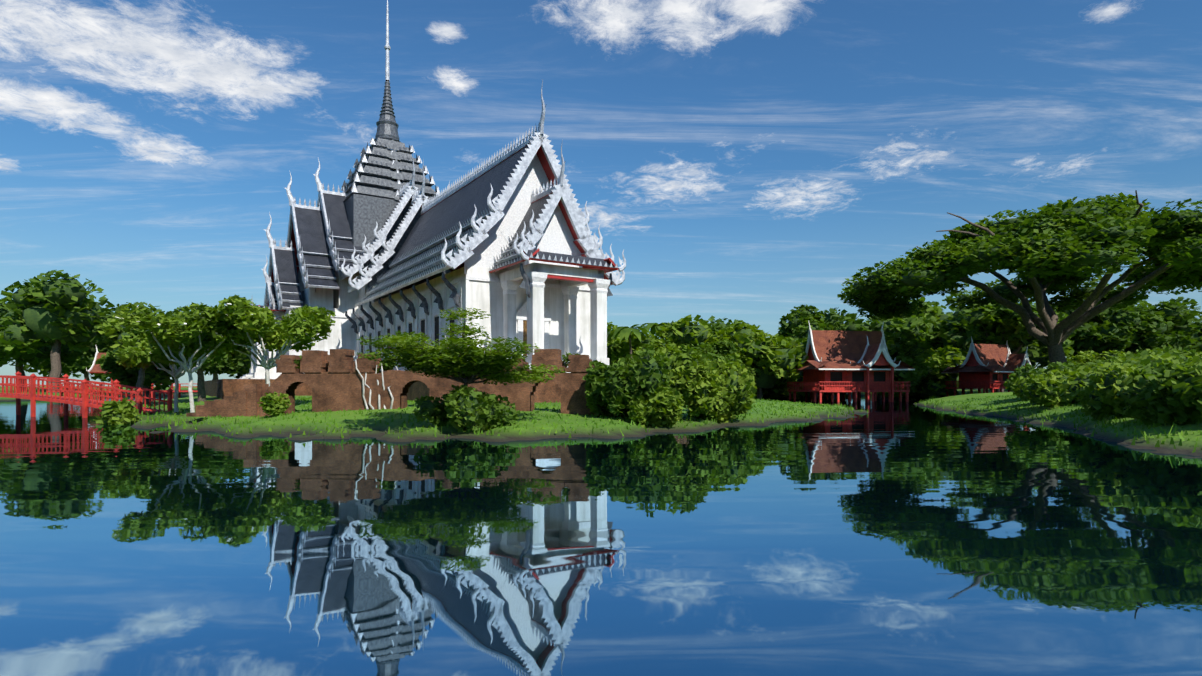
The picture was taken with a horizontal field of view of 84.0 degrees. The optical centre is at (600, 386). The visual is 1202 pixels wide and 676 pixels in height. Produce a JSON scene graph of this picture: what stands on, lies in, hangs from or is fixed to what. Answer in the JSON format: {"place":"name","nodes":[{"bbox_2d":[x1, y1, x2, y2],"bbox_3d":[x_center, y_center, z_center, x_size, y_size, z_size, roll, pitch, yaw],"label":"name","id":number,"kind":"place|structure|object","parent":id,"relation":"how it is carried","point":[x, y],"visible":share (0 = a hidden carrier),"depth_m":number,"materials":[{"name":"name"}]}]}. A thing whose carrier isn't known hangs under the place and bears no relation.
{"place":"outdoors","nodes":[
{"label":"outdoors","id":0,"kind":"place"},
{"bbox_2d":[0,395,1201,675],"bbox_3d":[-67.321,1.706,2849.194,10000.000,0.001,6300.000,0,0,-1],"label":"pond water","id":1,"kind":"structure","parent":0,"point":[896,537],"depth_m":6.85,"materials":[{"name":"blue liquid"}]},
{"bbox_2d":[0,386,1201,457],"bbox_3d":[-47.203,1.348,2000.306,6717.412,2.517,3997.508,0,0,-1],"label":"terrain","id":2,"kind":"structure","parent":0,"point":[379,429],"depth_m":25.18,"materials":[{"name":"green plant"}]},
{"bbox_2d":[0,371,172,417],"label":"footbridge","id":3,"kind":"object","parent":2,"relation":"on","point":[84,401],"depth_m":36.97,"materials":[{"name":"paint"}]},
{"bbox_2d":[48,347,197,398],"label":"pavilion","id":4,"kind":"structure","parent":2,"relation":"on","point":[94,368],"depth_m":89.67,"materials":[{"name":"paint"}]},
{"bbox_2d":[186,349,598,416],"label":"brick wall","id":5,"kind":"structure","parent":2,"relation":"on","point":[332,381],"depth_m":29.10,"materials":[{"name":"brown brick"}]},
{"bbox_2d":[238,0,625,378],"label":"temple","id":6,"kind":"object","parent":5,"relation":"on","point":[391,242],"visible":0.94,"depth_m":52.52,"materials":[{"name":"white paint"}]},
{"bbox_2d":[15,190,1183,412],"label":"tree trunks","id":7,"kind":"object","parent":2,"relation":"on","point":[1053,336],"visible":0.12,"depth_m":69.89,"materials":[{"name":"brown plant"}]},
{"bbox_2d":[115,303,327,353],"bbox_3d":[-19.990,-2.814,35.661,9.518,3.288,10.296,0,0,-35],"label":"foliage","id":8,"kind":"object","parent":7,"relation":"attached to","point":[209,320],"visible":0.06,"depth_m":31.89,"materials":[{"name":"green"}]},
{"bbox_2d":[0,192,1201,432],"bbox_3d":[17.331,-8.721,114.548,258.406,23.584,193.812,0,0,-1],"label":"foliage","id":9,"kind":"object","parent":2,"relation":"on","point":[1184,406],"visible":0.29,"depth_m":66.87,"materials":[{"name":"green plant"}]},
{"bbox_2d":[93,295,1201,427],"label":"foliage","id":10,"kind":"object","parent":2,"relation":"on","point":[305,319],"visible":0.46,"depth_m":30.61,"materials":[{"name":"green plant"}]},
{"bbox_2d":[785,320,914,401],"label":"pavilion","id":11,"kind":"structure","parent":2,"relation":"on","point":[849,362],"depth_m":72.59,"materials":[{"name":"paint"}]},
{"bbox_2d":[941,336,1030,396],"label":"pavilion","id":12,"kind":"structure","parent":2,"relation":"on","point":[986,367],"depth_m":97.60,"materials":[{"name":"paint"}]},
{"bbox_2d":[0,0,1201,385],"label":"sky","id":13,"kind":"structure","parent":0,"point":[745,160],"materials":[{"name":"blue"}]}
]}

